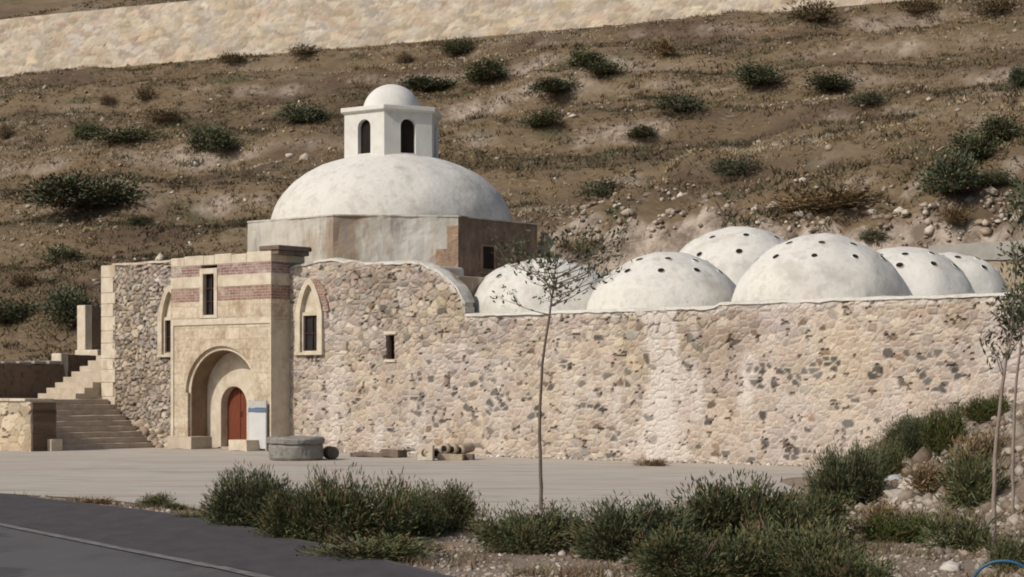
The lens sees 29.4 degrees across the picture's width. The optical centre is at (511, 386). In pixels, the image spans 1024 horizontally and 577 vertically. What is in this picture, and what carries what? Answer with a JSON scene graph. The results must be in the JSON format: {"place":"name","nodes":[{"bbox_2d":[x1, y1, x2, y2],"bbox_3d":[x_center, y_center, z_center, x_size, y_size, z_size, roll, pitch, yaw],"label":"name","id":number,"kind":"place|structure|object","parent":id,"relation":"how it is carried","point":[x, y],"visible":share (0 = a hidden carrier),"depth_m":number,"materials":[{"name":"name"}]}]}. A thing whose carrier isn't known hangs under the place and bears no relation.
{"place":"outdoors","nodes":[
{"label":"outdoors","id":0,"kind":"place"},
{"bbox_2d":[0,493,453,576],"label":"road","id":1,"kind":"structure","parent":0,"point":[23,553],"depth_m":20.95,"materials":[{"name":"grey asphalt"}]},
{"bbox_2d":[0,523,271,576],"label":"road marking","id":2,"kind":"object","parent":1,"relation":"on","point":[240,571],"visible":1,"depth_m":21.92,"materials":[{"name":"paint"}]},
{"bbox_2d":[0,494,446,576],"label":"road edge strip","id":3,"kind":"object","parent":1,"relation":"on","point":[199,540],"visible":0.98,"depth_m":24.03,"materials":[{"name":"asphalt"}]},
{"bbox_2d":[0,447,823,525],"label":"plaza","id":4,"kind":"structure","parent":0,"point":[128,474],"depth_m":41.99,"materials":[{"name":"grey concrete"}]},
{"bbox_2d":[133,418,169,447],"bbox_3d":[-11.418,1.506,61.382,3.222,1.035,1.321,0,0,41],"label":"rubble heap","id":5,"kind":"object","parent":4,"relation":"on","point":[157,437],"visible":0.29,"depth_m":61.46,"materials":[{"name":"stone"}]},
{"bbox_2d":[167,436,211,448],"bbox_3d":[-9.874,1.705,59.655,1.111,0.378,0.846,0,0,40],"label":"stone bench","id":6,"kind":"object","parent":4,"relation":"on","point":[187,442],"visible":1,"depth_m":59.33,"materials":[{"name":"beige stone"}]},
{"bbox_2d":[229,439,259,450],"bbox_3d":[-7.921,1.729,57.638,0.786,0.339,0.566,0,0,40],"label":"stone bench","id":7,"kind":"object","parent":4,"relation":"on","point":[242,445],"visible":1,"depth_m":57.40,"materials":[{"name":"beige stone"}]},
{"bbox_2d":[248,400,266,450],"bbox_3d":[-7.529,1.140,57.640,0.770,1.480,0.065,0,0,40],"label":"notice board","id":8,"kind":"object","parent":4,"relation":"on","point":[257,426],"visible":0.93,"depth_m":57.59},
{"bbox_2d":[267,435,324,460],"bbox_3d":[-5.580,1.583,50.300,1.495,0.644,1.496,0,0,0],"label":"stone basin","id":9,"kind":"object","parent":4,"relation":"on","point":[295,448],"visible":1,"depth_m":49.70,"materials":[{"name":"grey stone"}]},
{"bbox_2d":[323,446,338,458],"bbox_3d":[-4.720,1.715,50.750,0.338,0.338,0.400,0,0,-25],"label":"stone roller","id":10,"kind":"object","parent":4,"relation":"on","point":[330,452],"visible":1,"depth_m":50.58,"materials":[{"name":"brown stone"}]},
{"bbox_2d":[381,449,407,457],"bbox_3d":[-3.144,1.785,52.199,0.545,0.225,0.517,0,0,30],"label":"stone slab","id":11,"kind":"object","parent":4,"relation":"on","point":[394,453],"depth_m":52.01,"materials":[{"name":"beige stone"}]},
{"bbox_2d":[418,445,434,459],"bbox_3d":[-2.199,1.690,49.900,0.380,0.380,0.320,0,0,8],"label":"pierced stone","id":12,"kind":"object","parent":4,"relation":"on","point":[429,448],"visible":1,"depth_m":49.75,"materials":[{"name":"beige stone"}]},
{"bbox_2d":[438,454,464,460],"bbox_3d":[-1.550,1.817,50.200,0.650,0.193,0.513,0,0,10],"label":"stone slab","id":13,"kind":"object","parent":4,"relation":"on","point":[453,457],"depth_m":49.95,"materials":[{"name":"beige stone"}]},
{"bbox_2d":[339,450,822,466],"bbox_3d":[2.000,1.877,50.337,21.041,0.162,0.682,0,0,40],"label":"wall foot debris","id":14,"kind":"object","parent":4,"relation":"on","point":[630,459],"depth_m":49.91,"materials":[{"name":"stone"}]},
{"bbox_2d":[633,457,670,465],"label":"shrub","id":15,"kind":"object","parent":4,"relation":"on","point":[658,462],"visible":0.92,"depth_m":46.59,"materials":[{"name":"brown plant"}]},
{"bbox_2d":[0,0,1023,398],"bbox_3d":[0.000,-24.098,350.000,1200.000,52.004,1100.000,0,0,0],"label":"hillside","id":16,"kind":"structure","parent":0,"point":[652,206],"depth_m":92.74,"materials":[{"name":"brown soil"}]},
{"bbox_2d":[0,293,44,322],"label":"shrub","id":17,"kind":"object","parent":16,"relation":"on","point":[16,309],"visible":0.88,"depth_m":75.72,"materials":[{"name":"green plant"}]},
{"bbox_2d":[4,270,46,285],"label":"shrub","id":18,"kind":"object","parent":16,"relation":"on","point":[18,279],"visible":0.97,"depth_m":78.56,"materials":[{"name":"green plant"}]},
{"bbox_2d":[41,242,91,264],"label":"shrub","id":19,"kind":"object","parent":16,"relation":"on","point":[56,254],"visible":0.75,"depth_m":82.58,"materials":[{"name":"green plant"}]},
{"bbox_2d":[38,281,100,325],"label":"shrub","id":20,"kind":"object","parent":16,"relation":"on","point":[62,305],"visible":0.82,"depth_m":73.64,"materials":[{"name":"green plant"}]},
{"bbox_2d":[7,169,148,210],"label":"shrub","id":21,"kind":"object","parent":16,"relation":"on","point":[59,191],"visible":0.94,"depth_m":91.04,"materials":[{"name":"green plant"}]},
{"bbox_2d":[66,116,105,140],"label":"shrub","id":22,"kind":"object","parent":16,"relation":"on","point":[86,128],"visible":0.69,"depth_m":111.47,"materials":[{"name":"green plant"}]},
{"bbox_2d":[81,123,164,143],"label":"shrub","id":23,"kind":"object","parent":16,"relation":"on","point":[126,135],"visible":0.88,"depth_m":101.89,"materials":[{"name":"green plant"}]},
{"bbox_2d":[121,213,155,226],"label":"shrub","id":24,"kind":"object","parent":16,"relation":"on","point":[143,220],"visible":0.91,"depth_m":88.74,"materials":[{"name":"green plant"}]},
{"bbox_2d":[132,85,162,99],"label":"shrub","id":25,"kind":"object","parent":16,"relation":"on","point":[144,96],"visible":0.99,"depth_m":118.44,"materials":[{"name":"green plant"}]},
{"bbox_2d":[136,105,188,121],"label":"shrub","id":26,"kind":"object","parent":16,"relation":"on","point":[161,113],"visible":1,"depth_m":109.82,"materials":[{"name":"green plant"}]},
{"bbox_2d":[184,120,240,151],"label":"shrub","id":27,"kind":"object","parent":16,"relation":"on","point":[216,138],"visible":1,"depth_m":99.61,"materials":[{"name":"green plant"}]},
{"bbox_2d":[217,49,251,63],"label":"shrub","id":28,"kind":"object","parent":16,"relation":"on","point":[227,59],"visible":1,"depth_m":125.11,"materials":[{"name":"green plant"}]},
{"bbox_2d":[272,100,339,122],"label":"shrub","id":29,"kind":"object","parent":16,"relation":"on","point":[302,113],"visible":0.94,"depth_m":101.60,"materials":[{"name":"green plant"}]},
{"bbox_2d":[283,42,330,55],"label":"shrub","id":30,"kind":"object","parent":16,"relation":"on","point":[309,50],"visible":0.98,"depth_m":122.87,"materials":[{"name":"green plant"}]},
{"bbox_2d":[394,73,460,92],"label":"shrub","id":31,"kind":"object","parent":16,"relation":"on","point":[430,83],"visible":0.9,"depth_m":109.48,"materials":[{"name":"green plant"}]},
{"bbox_2d":[0,0,908,76],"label":"terrace wall","id":32,"kind":"structure","parent":16,"relation":"on","point":[190,30],"depth_m":129.91,"materials":[{"name":"stone"}]},
{"bbox_2d":[436,35,478,54],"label":"shrub","id":33,"kind":"object","parent":16,"relation":"on","point":[456,47],"visible":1,"depth_m":117.75,"materials":[{"name":"green plant"}]},
{"bbox_2d":[455,55,510,82],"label":"shrub","id":34,"kind":"object","parent":16,"relation":"on","point":[489,72],"visible":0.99,"depth_m":108.35,"materials":[{"name":"green plant"}]},
{"bbox_2d":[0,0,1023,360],"bbox_3d":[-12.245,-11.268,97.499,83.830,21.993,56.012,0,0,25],"label":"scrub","id":35,"kind":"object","parent":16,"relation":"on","point":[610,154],"visible":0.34,"depth_m":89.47,"materials":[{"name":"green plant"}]},
{"bbox_2d":[0,0,1023,355],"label":"hillside stones","id":36,"kind":"object","parent":16,"relation":"on","point":[924,210],"visible":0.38,"depth_m":65.55,"materials":[{"name":"beige stone"}]},
{"bbox_2d":[516,106,564,126],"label":"shrub","id":37,"kind":"object","parent":16,"relation":"on","point":[545,118],"visible":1,"depth_m":92.21,"materials":[{"name":"green plant"}]},
{"bbox_2d":[524,76,583,93],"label":"shrub","id":38,"kind":"object","parent":16,"relation":"on","point":[549,85],"visible":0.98,"depth_m":99.08,"materials":[{"name":"green plant"}]},
{"bbox_2d":[554,233,610,252],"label":"shrub","id":39,"kind":"object","parent":16,"relation":"on","point":[591,242],"visible":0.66,"depth_m":66.09,"materials":[{"name":"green plant"}]},
{"bbox_2d":[563,44,613,67],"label":"shrub","id":40,"kind":"object","parent":16,"relation":"on","point":[580,58],"visible":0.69,"depth_m":105.13,"materials":[{"name":"green plant"}]},
{"bbox_2d":[567,174,633,196],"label":"shrub","id":41,"kind":"object","parent":16,"relation":"on","point":[603,189],"visible":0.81,"depth_m":80.71,"materials":[{"name":"green plant"}]},
{"bbox_2d":[578,59,633,74],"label":"shrub","id":42,"kind":"object","parent":16,"relation":"on","point":[609,68],"visible":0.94,"depth_m":99.71,"materials":[{"name":"green plant"}]},
{"bbox_2d":[619,123,659,137],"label":"shrub","id":43,"kind":"object","parent":16,"relation":"on","point":[639,132],"visible":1,"depth_m":89.31,"materials":[{"name":"green plant"}]},
{"bbox_2d":[644,34,683,56],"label":"shrub","id":44,"kind":"object","parent":16,"relation":"on","point":[663,47],"visible":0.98,"depth_m":105.45,"materials":[{"name":"brown plant"}]},
{"bbox_2d":[643,87,709,110],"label":"shrub","id":45,"kind":"object","parent":16,"relation":"on","point":[686,103],"visible":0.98,"depth_m":89.88,"materials":[{"name":"green plant"}]},
{"bbox_2d":[701,151,763,174],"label":"shrub","id":46,"kind":"object","parent":16,"relation":"on","point":[740,166],"visible":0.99,"depth_m":70.42,"materials":[{"name":"green plant"}]},
{"bbox_2d":[728,59,786,85],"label":"shrub","id":47,"kind":"object","parent":16,"relation":"on","point":[752,75],"visible":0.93,"depth_m":94.08,"materials":[{"name":"green plant"}]},
{"bbox_2d":[777,0,844,21],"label":"shrub","id":48,"kind":"object","parent":16,"relation":"on","point":[815,12],"visible":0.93,"depth_m":108.16,"materials":[{"name":"green plant"}]},
{"bbox_2d":[758,183,885,211],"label":"shrub","id":49,"kind":"object","parent":16,"relation":"on","point":[804,199],"visible":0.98,"depth_m":61.35,"materials":[{"name":"brown plant"}]},
{"bbox_2d":[796,69,861,89],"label":"shrub","id":50,"kind":"object","parent":16,"relation":"on","point":[833,81],"visible":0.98,"depth_m":92.10,"materials":[{"name":"green plant"}]},
{"bbox_2d":[845,86,888,104],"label":"shrub","id":51,"kind":"object","parent":16,"relation":"on","point":[869,98],"visible":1,"depth_m":86.08,"materials":[{"name":"green plant"}]},
{"bbox_2d":[855,226,891,241],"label":"shrub","id":52,"kind":"object","parent":16,"relation":"on","point":[872,234],"visible":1,"depth_m":59.38,"materials":[{"name":"green plant"}]},
{"bbox_2d":[893,0,946,13],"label":"shrub","id":53,"kind":"object","parent":16,"relation":"on","point":[913,5],"visible":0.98,"depth_m":106.61,"materials":[{"name":"green plant"}]},
{"bbox_2d":[912,147,986,196],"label":"shrub","id":54,"kind":"object","parent":16,"relation":"on","point":[950,174],"visible":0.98,"depth_m":58.63,"materials":[{"name":"green plant"}]},
{"bbox_2d":[933,200,969,226],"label":"shrub","id":55,"kind":"object","parent":16,"relation":"on","point":[956,215],"visible":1,"depth_m":57.75,"materials":[{"name":"brown plant"}]},
{"bbox_2d":[938,125,1008,159],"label":"shrub","id":56,"kind":"object","parent":16,"relation":"on","point":[978,145],"visible":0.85,"depth_m":61.10,"materials":[{"name":"green plant"}]},
{"bbox_2d":[929,241,1023,291],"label":"garden wall","id":57,"kind":"structure","parent":16,"relation":"on","point":[988,252],"depth_m":55.24,"materials":[{"name":"grey concrete"}]},
{"bbox_2d":[977,166,1013,185],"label":"shrub","id":58,"kind":"object","parent":16,"relation":"on","point":[993,178],"visible":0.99,"depth_m":59.64,"materials":[{"name":"green plant"}]},
{"bbox_2d":[968,110,1023,141],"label":"shrub","id":59,"kind":"object","parent":16,"relation":"on","point":[1003,128],"visible":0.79,"depth_m":65.25,"materials":[{"name":"green plant"}]},
{"bbox_2d":[972,0,1021,14],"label":"shrub","id":60,"kind":"object","parent":16,"relation":"on","point":[995,7],"visible":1,"depth_m":104.74,"materials":[{"name":"green plant"}]},
{"bbox_2d":[1004,63,1023,86],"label":"shrub","id":61,"kind":"object","parent":16,"relation":"on","point":[1016,75],"visible":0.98,"depth_m":88.77,"materials":[{"name":"green plant"}]},
{"bbox_2d":[3,402,1023,576],"bbox_3d":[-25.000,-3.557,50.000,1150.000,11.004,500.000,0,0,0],"label":"ground","id":62,"kind":"structure","parent":0,"point":[517,561],"depth_m":21.89,"materials":[{"name":"green plant"}]},
{"bbox_2d":[0,398,56,451],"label":"retaining wall","id":63,"kind":"structure","parent":62,"relation":"on","point":[28,424],"depth_m":57.32,"materials":[{"name":"brown stone"}]},
{"bbox_2d":[72,497,116,504],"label":"shrub","id":64,"kind":"object","parent":62,"relation":"on","point":[99,501],"visible":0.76,"depth_m":31.61,"materials":[{"name":"brown plant"}]},
{"bbox_2d":[47,399,152,450],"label":"stairs","id":65,"kind":"structure","parent":62,"relation":"on","point":[85,424],"depth_m":60.58,"materials":[{"name":"stone"}]},
{"bbox_2d":[0,361,63,397],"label":"parapet wall","id":66,"kind":"structure","parent":65,"relation":"on","point":[26,379],"depth_m":65.34,"materials":[{"name":"brown concrete"}]},
{"bbox_2d":[38,356,101,398],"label":"stairs","id":67,"kind":"structure","parent":65,"relation":"on","point":[84,382],"depth_m":63.99,"materials":[{"name":"stone"}]},
{"bbox_2d":[52,353,100,376],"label":"parapet wall","id":68,"kind":"structure","parent":65,"relation":"on","point":[70,363],"depth_m":67.09,"materials":[{"name":"stone"}]},
{"bbox_2d":[75,305,103,355],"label":"pillar","id":69,"kind":"structure","parent":65,"relation":"on","point":[89,330],"depth_m":68.78,"materials":[{"name":"stone"}]},
{"bbox_2d":[133,491,177,507],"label":"shrub","id":70,"kind":"object","parent":62,"relation":"on","point":[156,500],"visible":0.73,"depth_m":30.82,"materials":[{"name":"green plant"}]},
{"bbox_2d":[197,459,299,528],"bbox_3d":[-3.571,1.503,26.544,1.454,1.068,1.139,0,0,33],"label":"shrub","id":71,"kind":"object","parent":62,"relation":"on","point":[228,506],"visible":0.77,"depth_m":26.39,"materials":[{"name":"green plant"}]},
{"bbox_2d":[241,477,337,540],"bbox_3d":[-2.651,1.574,24.381,1.408,0.899,1.079,0,0,-29],"label":"shrub","id":72,"kind":"object","parent":62,"relation":"on","point":[277,510],"visible":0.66,"depth_m":24.18,"materials":[{"name":"green plant"}]},
{"bbox_2d":[281,461,425,544],"bbox_3d":[-1.977,1.474,24.165,1.757,1.162,1.408,0,0,-18],"label":"shrub","id":73,"kind":"object","parent":62,"relation":"on","point":[346,512],"visible":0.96,"depth_m":23.93,"materials":[{"name":"green plant"}]},
{"bbox_2d":[294,531,450,563],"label":"shrub","id":74,"kind":"object","parent":62,"relation":"on","point":[379,549],"visible":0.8,"depth_m":21.45,"materials":[{"name":"green plant"}]},
{"bbox_2d":[390,484,453,537],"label":"shrub","id":75,"kind":"object","parent":62,"relation":"on","point":[433,517],"visible":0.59,"depth_m":24.86,"materials":[{"name":"green plant"}]},
{"bbox_2d":[409,477,485,532],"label":"shrub","id":76,"kind":"object","parent":62,"relation":"on","point":[458,509],"visible":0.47,"depth_m":25.76,"materials":[{"name":"green plant"}]},
{"bbox_2d":[459,496,590,555],"bbox_3d":[0.263,1.649,22.837,1.345,0.732,1.678,0,0,34],"label":"shrub","id":77,"kind":"object","parent":62,"relation":"on","point":[525,534],"visible":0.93,"depth_m":22.59,"materials":[{"name":"green plant"}]},
{"bbox_2d":[32,395,1023,576],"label":"verge stones","id":78,"kind":"object","parent":62,"relation":"on","point":[893,494],"visible":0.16,"depth_m":26.02,"materials":[{"name":"beige stone"}]},
{"bbox_2d":[101,84,1023,465],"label":"bathhouse","id":79,"kind":"structure","parent":62,"relation":"on","point":[345,304],"depth_m":53.60,"materials":[{"name":"stone"}]},
{"bbox_2d":[156,285,170,356],"bbox_3d":[-10.635,-2.075,61.592,1.160,2.270,0.585,0,0,40],"label":"arched window","id":80,"kind":"structure","parent":79,"relation":"in","point":[164,313],"depth_m":61.64,"materials":[{"name":"stone"}]},
{"bbox_2d":[200,268,217,318],"bbox_3d":[-8.873,-2.840,59.578,0.800,1.520,1.105,0,0,40],"label":"portal window","id":81,"kind":"structure","parent":79,"relation":"in","point":[208,276],"depth_m":59.32,"materials":[{"name":"stone"}]},
{"bbox_2d":[228,387,246,445],"bbox_3d":[-8.339,0.917,59.819,1.166,1.865,0.131,0,0,40],"label":"door","id":82,"kind":"structure","parent":79,"relation":"in","point":[237,404],"depth_m":59.89,"materials":[{"name":"red wood"}]},
{"bbox_2d":[294,278,324,354],"bbox_3d":[-5.825,-2.075,57.555,1.160,2.270,0.585,0,0,40],"label":"arched window","id":83,"kind":"structure","parent":79,"relation":"in","point":[309,330],"depth_m":57.51,"materials":[{"name":"stone"}]},
{"bbox_2d":[383,331,395,361],"bbox_3d":[-3.302,-1.135,55.520,0.480,0.870,0.560,0,0,40],"label":"slit window","id":84,"kind":"structure","parent":79,"relation":"in","point":[392,341],"depth_m":55.52,"materials":[{"name":"stone"}]},
{"bbox_2d":[478,244,495,273],"bbox_3d":[-0.750,-4.075,62.161,0.130,0.950,0.880,0,0,40],"label":"drum window","id":85,"kind":"structure","parent":79,"relation":"in","point":[487,259],"depth_m":62.12,"materials":[{"name":"brown stone"}]},
{"bbox_2d":[484,197,668,509],"bbox_3d":[0.867,-0.468,29.975,2.934,4.936,2.206,0,0,-35],"label":"sapling","id":86,"kind":"object","parent":62,"relation":"on","point":[546,256],"visible":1,"depth_m":29.89,"materials":[{"name":"green plant"}]},
{"bbox_2d":[562,490,711,562],"bbox_3d":[1.412,1.572,21.761,1.787,0.875,1.400,0,0,-6],"label":"shrub","id":87,"kind":"object","parent":62,"relation":"on","point":[606,529],"visible":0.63,"depth_m":21.54,"materials":[{"name":"green plant"}]},
{"bbox_2d":[609,516,812,576],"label":"shrub","id":88,"kind":"object","parent":62,"relation":"on","point":[665,554],"visible":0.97,"depth_m":18.22,"materials":[{"name":"green plant"}]},
{"bbox_2d":[658,467,816,549],"bbox_3d":[2.608,1.490,22.666,1.762,1.107,2.297,0,0,37],"label":"shrub","id":89,"kind":"object","parent":62,"relation":"on","point":[727,503],"visible":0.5,"depth_m":22.38,"materials":[{"name":"green plant"}]},
{"bbox_2d":[699,509,878,576],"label":"shrub","id":90,"kind":"object","parent":62,"relation":"on","point":[813,537],"visible":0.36,"depth_m":18.30,"materials":[{"name":"green plant"}]},
{"bbox_2d":[745,486,864,539],"bbox_3d":[3.437,1.615,24.358,2.026,0.779,1.515,0,0,41],"label":"shrub","id":91,"kind":"object","parent":62,"relation":"on","point":[832,509],"visible":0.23,"depth_m":24.10,"materials":[{"name":"green plant"}]},
{"bbox_2d":[774,536,913,576],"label":"shrub","id":92,"kind":"object","parent":62,"relation":"on","point":[824,568],"visible":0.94,"depth_m":17.69,"materials":[{"name":"green plant"}]},
{"bbox_2d":[801,437,894,506],"bbox_3d":[5.292,1.396,30.605,1.537,1.264,1.204,0,0,6],"label":"shrub","id":93,"kind":"object","parent":62,"relation":"on","point":[853,476],"visible":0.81,"depth_m":30.42,"materials":[{"name":"green plant"}]},
{"bbox_2d":[851,434,911,484],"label":"shrub","id":94,"kind":"object","parent":62,"relation":"on","point":[896,462],"visible":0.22,"depth_m":32.18,"materials":[{"name":"green plant"}]},
{"bbox_2d":[864,499,908,522],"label":"shrub","id":95,"kind":"object","parent":62,"relation":"on","point":[872,510],"visible":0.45,"depth_m":27.24,"materials":[{"name":"brown plant"}]},
{"bbox_2d":[845,504,940,542],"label":"shrub","id":96,"kind":"object","parent":62,"relation":"on","point":[900,529],"visible":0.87,"depth_m":24.08,"materials":[{"name":"green plant"}]},
{"bbox_2d":[875,409,932,458],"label":"shrub","id":97,"kind":"object","parent":62,"relation":"on","point":[908,428],"visible":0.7,"depth_m":33.10,"materials":[{"name":"green plant"}]},
{"bbox_2d":[897,458,957,492],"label":"shrub","id":98,"kind":"object","parent":62,"relation":"on","point":[927,479],"visible":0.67,"depth_m":28.88,"materials":[{"name":"brown plant"}]},
{"bbox_2d":[918,395,968,455],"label":"shrub","id":99,"kind":"object","parent":62,"relation":"on","point":[943,429],"visible":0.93,"depth_m":31.30,"materials":[{"name":"green plant"}]},
{"bbox_2d":[939,560,960,570],"bbox_3d":[4.623,1.917,20.554,0.258,0.169,0.211,0,0,41],"label":"boulder","id":100,"kind":"object","parent":62,"relation":"on","point":[949,565],"visible":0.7,"depth_m":20.49,"materials":[{"name":"stone"}]},
{"bbox_2d":[907,504,1006,554],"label":"shrub","id":101,"kind":"object","parent":62,"relation":"on","point":[965,534],"visible":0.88,"depth_m":22.74,"materials":[{"name":"green plant"}]},
{"bbox_2d":[929,440,1016,509],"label":"shrub","id":102,"kind":"object","parent":62,"relation":"on","point":[973,479],"visible":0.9,"depth_m":26.65,"materials":[{"name":"green plant"}]},
{"bbox_2d":[946,424,1011,462],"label":"shrub","id":103,"kind":"object","parent":62,"relation":"on","point":[984,442],"visible":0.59,"depth_m":28.90,"materials":[{"name":"green plant"}]},
{"bbox_2d":[958,391,1012,422],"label":"shrub","id":104,"kind":"object","parent":62,"relation":"on","point":[981,410],"visible":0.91,"depth_m":31.76,"materials":[{"name":"green plant"}]},
{"bbox_2d":[973,559,1023,576],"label":"hose","id":105,"kind":"object","parent":62,"relation":"on","point":[982,567],"visible":1,"depth_m":17.01,"materials":[{"name":"blue plastic"}]},
{"bbox_2d":[977,527,1023,573],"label":"shrub","id":106,"kind":"object","parent":62,"relation":"on","point":[1009,553],"visible":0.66,"depth_m":19.99,"materials":[{"name":"green plant"}]},
{"bbox_2d":[979,229,1023,548],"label":"sapling","id":107,"kind":"object","parent":62,"relation":"on","point":[1009,338],"visible":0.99,"depth_m":22.65,"materials":[{"name":"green plant"}]},
{"bbox_2d":[997,177,1023,514],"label":"sapling","id":108,"kind":"object","parent":62,"relation":"on","point":[1018,296],"visible":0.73,"depth_m":25.20,"materials":[{"name":"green plant"}]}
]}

